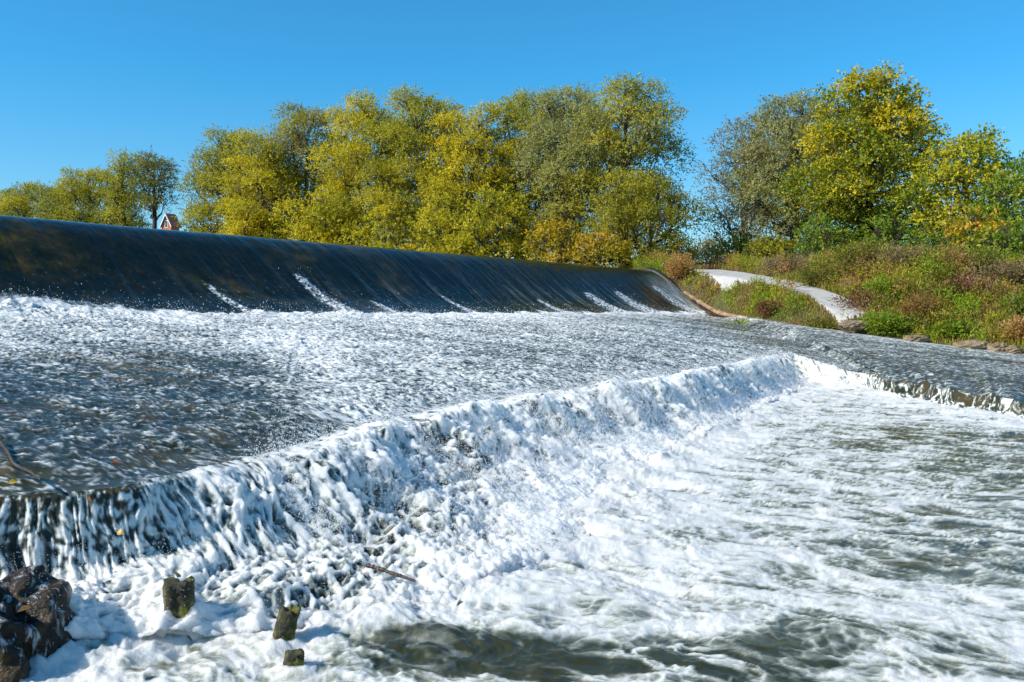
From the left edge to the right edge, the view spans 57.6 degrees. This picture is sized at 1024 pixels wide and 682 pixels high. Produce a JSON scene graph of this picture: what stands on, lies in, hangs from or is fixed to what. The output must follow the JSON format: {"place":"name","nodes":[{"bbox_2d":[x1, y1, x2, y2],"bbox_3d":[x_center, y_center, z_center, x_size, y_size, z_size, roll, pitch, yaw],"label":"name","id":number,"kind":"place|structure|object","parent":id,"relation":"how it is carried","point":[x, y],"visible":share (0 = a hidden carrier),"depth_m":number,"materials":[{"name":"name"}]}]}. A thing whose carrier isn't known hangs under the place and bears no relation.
{"place":"outdoors","nodes":[
{"label":"outdoors","id":0,"kind":"place"},
{"bbox_2d":[0,215,706,316],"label":"weir water","id":1,"kind":"structure","parent":0,"point":[154,270],"depth_m":18.40,"materials":[{"name":"grey liquid"}]},
{"bbox_2d":[0,354,1023,641],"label":"waterfall","id":2,"kind":"structure","parent":0,"point":[218,504],"depth_m":5.12,"materials":[{"name":"liquid"}]},
{"bbox_2d":[116,529,124,534],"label":"fallen leaf","id":3,"kind":"object","parent":2,"relation":"on","point":[120,531],"visible":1,"depth_m":4.08,"materials":[{"name":"yellow plant"}]},
{"bbox_2d":[365,563,415,581],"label":"branch","id":4,"kind":"object","parent":2,"relation":"in","point":[378,568],"visible":0.99,"depth_m":4.59,"materials":[{"name":"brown wood"}]},
{"bbox_2d":[0,298,1023,496],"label":"water","id":5,"kind":"structure","parent":0,"point":[84,404],"depth_m":10.07,"materials":[{"name":"grey liquid"}]},
{"bbox_2d":[6,479,17,484],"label":"fallen leaf","id":6,"kind":"object","parent":5,"relation":"on","point":[11,481],"visible":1,"depth_m":4.32,"materials":[{"name":"yellow plant"}]},
{"bbox_2d":[0,440,40,479],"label":"twig","id":7,"kind":"object","parent":5,"relation":"on","point":[9,454],"visible":1,"depth_m":4.60,"materials":[{"name":"grey wood"}]},
{"bbox_2d":[112,459,119,464],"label":"fallen leaf","id":8,"kind":"object","parent":5,"relation":"on","point":[115,462],"visible":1,"depth_m":4.65,"materials":[{"name":"brown plant"}]},
{"bbox_2d":[1,268,858,633],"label":"spray","id":9,"kind":"object","parent":5,"relation":"on","point":[577,458],"visible":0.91,"depth_m":7.28,"materials":[{"name":"white liquid"}]},
{"bbox_2d":[690,299,723,316],"bbox_3d":[6.575,-1.111,31.366,0.184,0.663,2.526,-1,2,-17],"label":"driftwood log","id":10,"kind":"object","parent":5,"relation":"on","point":[703,308],"visible":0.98,"depth_m":31.38,"materials":[{"name":"brown wood"}]},
{"bbox_2d":[0,0,1023,266],"label":"sky","id":11,"kind":"structure","parent":0,"point":[81,81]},
{"bbox_2d":[19,382,1023,681],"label":"pool water","id":12,"kind":"structure","parent":0,"point":[821,532],"depth_m":4.84,"materials":[{"name":"white liquid"}]},
{"bbox_2d":[162,575,195,617],"bbox_3d":[-1.447,1.137,4.058,0.144,0.224,0.148,-1,2,-23],"label":"post stump","id":13,"kind":"object","parent":12,"relation":"on","point":[176,599],"visible":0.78,"depth_m":4.00,"materials":[{"name":"green wood"}]},
{"bbox_2d":[272,602,301,640],"bbox_3d":[-0.977,1.237,3.977,0.148,0.220,0.096,-1,2,-23],"label":"post stump","id":14,"kind":"object","parent":12,"relation":"in","point":[285,627],"visible":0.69,"depth_m":3.95,"materials":[{"name":"green wood"}]},
{"bbox_2d":[283,648,304,665],"bbox_3d":[-0.871,1.277,3.701,0.090,0.086,0.085,-1,2,-23],"label":"post stump","id":15,"kind":"object","parent":12,"relation":"on","point":[295,657],"visible":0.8,"depth_m":3.68,"materials":[{"name":"green wood"}]},
{"bbox_2d":[693,269,868,321],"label":"path","id":16,"kind":"structure","parent":0,"point":[723,278],"depth_m":28.71,"materials":[{"name":"concrete"}]},
{"bbox_2d":[622,256,1023,353],"bbox_3d":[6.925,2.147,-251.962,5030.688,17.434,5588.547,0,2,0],"label":"ground","id":17,"kind":"structure","parent":0,"point":[691,291],"depth_m":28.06,"materials":[{"name":"green plant"}]},
{"bbox_2d":[0,187,37,217],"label":"willow tree","id":18,"kind":"object","parent":17,"relation":"on","point":[4,191],"visible":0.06,"depth_m":73.13,"materials":[{"name":"green plant"}]},
{"bbox_2d":[0,179,81,221],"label":"willow tree","id":19,"kind":"object","parent":17,"relation":"on","point":[30,189],"visible":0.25,"depth_m":70.81,"materials":[{"name":"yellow plant"}]},
{"bbox_2d":[25,165,139,224],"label":"willow tree","id":20,"kind":"object","parent":17,"relation":"on","point":[84,191],"visible":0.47,"depth_m":68.68,"materials":[{"name":"green plant"}]},
{"bbox_2d":[90,146,159,227],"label":"willow tree","id":21,"kind":"object","parent":17,"relation":"on","point":[121,195],"visible":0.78,"depth_m":65.21,"materials":[{"name":"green plant"}]},
{"bbox_2d":[119,145,183,228],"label":"willow tree","id":22,"kind":"object","parent":17,"relation":"on","point":[148,174],"visible":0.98,"depth_m":61.42,"materials":[{"name":"green plant"}]},
{"bbox_2d":[159,213,180,230],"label":"brick house","id":23,"kind":"structure","parent":17,"relation":"on","point":[168,222],"depth_m":218.09,"materials":[{"name":"brick"}]},
{"bbox_2d":[179,205,218,233],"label":"bush","id":24,"kind":"object","parent":17,"relation":"on","point":[191,226],"visible":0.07,"depth_m":63.52,"materials":[{"name":"green plant"}]},
{"bbox_2d":[171,122,271,234],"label":"willow tree","id":25,"kind":"object","parent":17,"relation":"on","point":[213,167],"visible":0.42,"depth_m":58.65,"materials":[{"name":"green plant"}]},
{"bbox_2d":[220,209,284,238],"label":"bush","id":26,"kind":"object","parent":17,"relation":"on","point":[230,219],"visible":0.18,"depth_m":54.21,"materials":[{"name":"yellow plant"}]},
{"bbox_2d":[212,122,320,240],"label":"willow tree","id":27,"kind":"object","parent":17,"relation":"on","point":[239,202],"visible":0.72,"depth_m":54.82,"materials":[{"name":"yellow plant"}]},
{"bbox_2d":[225,97,363,240],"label":"willow tree","id":28,"kind":"object","parent":17,"relation":"on","point":[300,146],"visible":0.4,"depth_m":56.39,"materials":[{"name":"green plant"}]},
{"bbox_2d":[267,190,368,244],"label":"bush","id":29,"kind":"object","parent":17,"relation":"on","point":[305,225],"visible":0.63,"depth_m":51.13,"materials":[{"name":"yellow plant"}]},
{"bbox_2d":[37,268,681,493],"bbox_3d":[1.883,-0.188,15.496,24.248,4.600,37.636,1,2,36],"label":"weir","id":30,"kind":"object","parent":17,"relation":"on","point":[669,280],"visible":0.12,"depth_m":35.19,"materials":[{"name":"concrete"}]},
{"bbox_2d":[302,86,421,245],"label":"willow tree","id":31,"kind":"object","parent":17,"relation":"on","point":[368,116],"visible":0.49,"depth_m":52.51,"materials":[{"name":"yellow plant"}]},
{"bbox_2d":[338,198,434,250],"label":"bush","id":32,"kind":"object","parent":17,"relation":"on","point":[394,228],"visible":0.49,"depth_m":48.53,"materials":[{"name":"yellow plant"}]},
{"bbox_2d":[356,81,483,250],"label":"willow tree","id":33,"kind":"object","parent":17,"relation":"on","point":[419,138],"visible":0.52,"depth_m":49.72,"materials":[{"name":"green plant"}]},
{"bbox_2d":[399,188,489,255],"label":"bush","id":34,"kind":"object","parent":17,"relation":"on","point":[448,219],"visible":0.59,"depth_m":46.35,"materials":[{"name":"yellow plant"}]},
{"bbox_2d":[415,99,528,256],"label":"willow tree","id":35,"kind":"object","parent":17,"relation":"on","point":[457,145],"visible":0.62,"depth_m":47.93,"materials":[{"name":"yellow plant"}]},
{"bbox_2d":[441,182,540,258],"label":"bush","id":36,"kind":"object","parent":17,"relation":"on","point":[501,223],"visible":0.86,"depth_m":44.48,"materials":[{"name":"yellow plant"}]},
{"bbox_2d":[464,85,588,259],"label":"willow tree","id":37,"kind":"object","parent":17,"relation":"on","point":[517,125],"visible":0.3,"depth_m":48.69,"materials":[{"name":"green plant"}]},
{"bbox_2d":[517,214,593,264],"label":"bush","id":38,"kind":"object","parent":17,"relation":"on","point":[543,254],"visible":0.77,"depth_m":42.32,"materials":[{"name":"yellow plant"}]},
{"bbox_2d":[507,80,621,262],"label":"willow tree","id":39,"kind":"object","parent":17,"relation":"on","point":[542,180],"visible":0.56,"depth_m":46.00,"materials":[{"name":"green plant"}]},
{"bbox_2d":[558,226,637,267],"bbox_3d":[3.621,-3.848,39.789,3.464,2.255,3.102,0,2,0],"label":"bush","id":40,"kind":"object","parent":17,"relation":"on","point":[594,236],"visible":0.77,"depth_m":39.40,"materials":[{"name":"yellow plant"}]},
{"bbox_2d":[553,70,698,267],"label":"willow tree","id":41,"kind":"object","parent":17,"relation":"on","point":[627,147],"visible":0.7,"depth_m":43.78,"materials":[{"name":"green plant"}]},
{"bbox_2d":[575,170,719,268],"bbox_3d":[5.892,-4.904,40.730,6.642,5.279,6.546,0,2,0],"label":"willow bush","id":42,"kind":"object","parent":17,"relation":"on","point":[628,215],"visible":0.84,"depth_m":39.90,"materials":[{"name":"green plant"}]},
{"bbox_2d":[661,250,697,277],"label":"shrub","id":43,"kind":"object","parent":17,"relation":"on","point":[677,267],"visible":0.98,"depth_m":35.24,"materials":[{"name":"brown plant"}]},
{"bbox_2d":[692,231,730,265],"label":"bush","id":44,"kind":"object","parent":17,"relation":"on","point":[707,245],"visible":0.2,"depth_m":54.61,"materials":[{"name":"green plant"}]},
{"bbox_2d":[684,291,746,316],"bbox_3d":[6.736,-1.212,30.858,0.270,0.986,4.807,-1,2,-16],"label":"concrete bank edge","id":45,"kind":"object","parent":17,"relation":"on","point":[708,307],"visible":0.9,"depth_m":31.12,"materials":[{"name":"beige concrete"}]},
{"bbox_2d":[705,228,755,264],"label":"bush","id":46,"kind":"object","parent":17,"relation":"on","point":[737,244],"visible":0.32,"depth_m":47.62,"materials":[{"name":"green plant"}]},
{"bbox_2d":[690,113,781,253],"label":"willow tree","id":47,"kind":"object","parent":17,"relation":"on","point":[724,195],"visible":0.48,"depth_m":49.60,"materials":[{"name":"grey plant"}]},
{"bbox_2d":[725,316,754,324],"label":"shrub","id":48,"kind":"object","parent":17,"relation":"on","point":[738,321],"visible":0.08,"depth_m":27.58,"materials":[{"name":"green plant"}]},
{"bbox_2d":[751,299,783,317],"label":"shrub","id":49,"kind":"object","parent":17,"relation":"on","point":[763,310],"visible":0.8,"depth_m":27.04,"materials":[{"name":"brown plant"}]},
{"bbox_2d":[744,227,797,264],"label":"bush","id":50,"kind":"object","parent":17,"relation":"on","point":[778,245],"visible":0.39,"depth_m":41.62,"materials":[{"name":"green plant"}]},
{"bbox_2d":[754,247,808,275],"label":"shrub","id":51,"kind":"object","parent":17,"relation":"on","point":[791,259],"visible":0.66,"depth_m":33.17,"materials":[{"name":"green plant"}]},
{"bbox_2d":[723,86,858,259],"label":"willow tree","id":52,"kind":"object","parent":17,"relation":"on","point":[761,183],"visible":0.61,"depth_m":43.12,"materials":[{"name":"green plant"}]},
{"bbox_2d":[778,317,811,325],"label":"shrub","id":53,"kind":"object","parent":17,"relation":"on","point":[795,323],"visible":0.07,"depth_m":24.97,"materials":[{"name":"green plant"}]},
{"bbox_2d":[786,258,841,286],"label":"shrub","id":54,"kind":"object","parent":17,"relation":"on","point":[812,273],"visible":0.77,"depth_m":29.17,"materials":[{"name":"green plant"}]},
{"bbox_2d":[800,315,839,330],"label":"shrub","id":55,"kind":"object","parent":17,"relation":"on","point":[827,323],"visible":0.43,"depth_m":24.21,"materials":[{"name":"green plant"}]},
{"bbox_2d":[628,238,1023,342],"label":"weeds","id":56,"kind":"object","parent":17,"relation":"on","point":[656,260],"visible":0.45,"depth_m":25.23,"materials":[{"name":"green plant"}]},
{"bbox_2d":[787,213,864,260],"bbox_3d":[12.433,-3.493,36.895,3.145,3.243,2.838,1,2,27],"label":"bush","id":57,"kind":"object","parent":17,"relation":"on","point":[824,238],"visible":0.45,"depth_m":36.59,"materials":[{"name":"green plant"}]},
{"bbox_2d":[824,240,871,270],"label":"shrub","id":58,"kind":"object","parent":17,"relation":"on","point":[844,251],"visible":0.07,"depth_m":28.88,"materials":[{"name":"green plant"}]},
{"bbox_2d":[838,320,868,330],"bbox_3d":[8.475,-0.383,23.198,0.743,0.290,0.612,0,2,-11],"label":"shore rock","id":59,"kind":"object","parent":17,"relation":"on","point":[850,325],"visible":0.98,"depth_m":23.00,"materials":[{"name":"beige stone"}]},
{"bbox_2d":[808,236,898,273],"bbox_3d":[10.431,-2.592,27.852,2.573,1.232,2.445,1,2,35],"label":"shrub","id":60,"kind":"object","parent":17,"relation":"on","point":[847,255],"visible":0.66,"depth_m":27.76,"materials":[{"name":"green plant"}]},
{"bbox_2d":[771,58,954,257],"bbox_3d":[15.064,-6.688,38.872,6.782,9.469,6.492,-1,2,-23],"label":"poplar tree","id":61,"kind":"object","parent":17,"relation":"on","point":[879,146],"visible":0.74,"depth_m":37.80,"materials":[{"name":"green plant"}]},
{"bbox_2d":[827,284,904,311],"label":"shrub","id":62,"kind":"object","parent":17,"relation":"on","point":[857,299],"visible":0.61,"depth_m":25.00,"materials":[{"name":"brown plant"}]},
{"bbox_2d":[855,306,910,335],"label":"shrub","id":63,"kind":"object","parent":17,"relation":"on","point":[879,323],"visible":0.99,"depth_m":22.78,"materials":[{"name":"green plant"}]},
{"bbox_2d":[858,272,914,302],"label":"shrub","id":64,"kind":"object","parent":17,"relation":"on","point":[883,284],"visible":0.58,"depth_m":25.13,"materials":[{"name":"green plant"}]},
{"bbox_2d":[854,209,924,250],"bbox_3d":[14.147,-3.084,34.807,3.657,3.709,3.160,-1,2,-20],"label":"bush","id":65,"kind":"object","parent":17,"relation":"on","point":[884,231],"visible":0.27,"depth_m":34.70,"materials":[{"name":"green plant"}]},
{"bbox_2d":[867,237,944,270],"bbox_3d":[11.258,-2.436,26.493,2.198,1.061,2.255,0,2,0],"label":"shrub","id":66,"kind":"object","parent":17,"relation":"on","point":[908,253],"visible":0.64,"depth_m":26.11,"materials":[{"name":"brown plant"}]},
{"bbox_2d":[902,335,931,342],"bbox_3d":[9.679,-0.025,22.314,0.867,0.262,0.573,-1,2,-29],"label":"shore rock","id":67,"kind":"object","parent":17,"relation":"on","point":[919,338],"visible":0.56,"depth_m":22.09,"materials":[{"name":"beige stone"}]},
{"bbox_2d":[889,290,951,327],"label":"shrub","id":68,"kind":"object","parent":17,"relation":"on","point":[910,307],"visible":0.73,"depth_m":23.03,"materials":[{"name":"brown plant"}]},
{"bbox_2d":[897,222,968,251],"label":"bush","id":69,"kind":"object","parent":17,"relation":"on","point":[927,241],"visible":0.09,"depth_m":31.82,"materials":[{"name":"green plant"}]},
{"bbox_2d":[908,241,979,275],"bbox_3d":[12.000,-2.264,25.988,2.007,1.043,2.146,0,2,0],"label":"shrub","id":70,"kind":"object","parent":17,"relation":"on","point":[945,248],"visible":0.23,"depth_m":25.59,"materials":[{"name":"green plant"}]},
{"bbox_2d":[915,238,973,255],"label":"shrub","id":71,"kind":"object","parent":17,"relation":"on","point":[944,245],"visible":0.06,"depth_m":27.45,"materials":[{"name":"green plant"}]},
{"bbox_2d":[923,312,976,337],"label":"shrub","id":72,"kind":"object","parent":17,"relation":"on","point":[958,325],"visible":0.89,"depth_m":22.17,"materials":[{"name":"green plant"}]},
{"bbox_2d":[886,122,1023,245],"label":"poplar tree","id":73,"kind":"object","parent":17,"relation":"on","point":[953,173],"visible":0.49,"depth_m":34.38,"materials":[{"name":"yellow plant"}]},
{"bbox_2d":[924,273,1001,300],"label":"shrub","id":74,"kind":"object","parent":17,"relation":"on","point":[967,287],"visible":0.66,"depth_m":23.97,"materials":[{"name":"brown plant"}]},
{"bbox_2d":[953,339,989,349],"bbox_3d":[10.585,0.125,21.413,0.808,0.323,0.573,1,2,17],"label":"shore rock","id":75,"kind":"object","parent":17,"relation":"on","point":[975,344],"visible":0.59,"depth_m":21.21,"materials":[{"name":"beige stone"}]},
{"bbox_2d":[929,196,1021,253],"bbox_3d":[14.678,-2.989,29.462,2.961,3.183,2.705,-2,3,-44],"label":"bush","id":76,"kind":"object","parent":17,"relation":"on","point":[956,232],"visible":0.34,"depth_m":29.17,"materials":[{"name":"yellow plant"}]},
{"bbox_2d":[956,246,1017,275],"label":"shrub","id":77,"kind":"object","parent":17,"relation":"on","point":[987,257],"visible":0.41,"depth_m":25.13,"materials":[{"name":"green plant"}]},
{"bbox_2d":[953,215,1023,258],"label":"bush","id":78,"kind":"object","parent":17,"relation":"on","point":[995,237],"visible":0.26,"depth_m":27.33,"materials":[{"name":"green plant"}]},
{"bbox_2d":[962,150,1023,249],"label":"leafy tree","id":79,"kind":"object","parent":17,"relation":"on","point":[1016,190],"visible":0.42,"depth_m":30.98,"materials":[{"name":"green plant"}]},
{"bbox_2d":[963,245,1023,266],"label":"shrub","id":80,"kind":"object","parent":17,"relation":"on","point":[1007,254],"visible":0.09,"depth_m":25.97,"materials":[{"name":"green plant"}]},
{"bbox_2d":[970,256,1023,286],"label":"shrub","id":81,"kind":"object","parent":17,"relation":"on","point":[1018,270],"visible":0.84,"depth_m":24.24,"materials":[{"name":"brown plant"}]},
{"bbox_2d":[986,342,1007,350],"bbox_3d":[11.036,0.163,21.111,0.461,0.278,0.429,2,3,44],"label":"shore rock","id":82,"kind":"object","parent":17,"relation":"on","point":[997,346],"visible":0.69,"depth_m":20.99,"materials":[{"name":"beige stone"}]},
{"bbox_2d":[994,290,1023,314],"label":"shrub","id":83,"kind":"object","parent":17,"relation":"on","point":[1017,302],"visible":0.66,"depth_m":22.48,"materials":[{"name":"green plant"}]},
{"bbox_2d":[997,314,1023,341],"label":"shrub","id":84,"kind":"object","parent":17,"relation":"on","point":[1018,324],"visible":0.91,"depth_m":21.34,"materials":[{"name":"brown plant"}]},
{"bbox_2d":[1005,345,1022,353],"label":"shore rock","id":85,"kind":"object","parent":17,"relation":"on","point":[1013,349],"visible":0.77,"depth_m":20.69,"materials":[{"name":"beige stone"}]},
{"label":"river bed water","id":86,"kind":"structure","parent":0,"visible":0},
{"bbox_2d":[0,565,75,681],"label":"mossy boulder","id":87,"kind":"object","parent":86,"relation":"in","point":[26,635],"visible":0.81,"depth_m":3.71,"materials":[{"name":"stone"}]},
{"bbox_2d":[17,605,31,611],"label":"fallen leaf","id":88,"kind":"object","parent":87,"relation":"on","point":[24,607],"visible":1,"depth_m":3.44,"materials":[{"name":"brown plant"}]}
]}

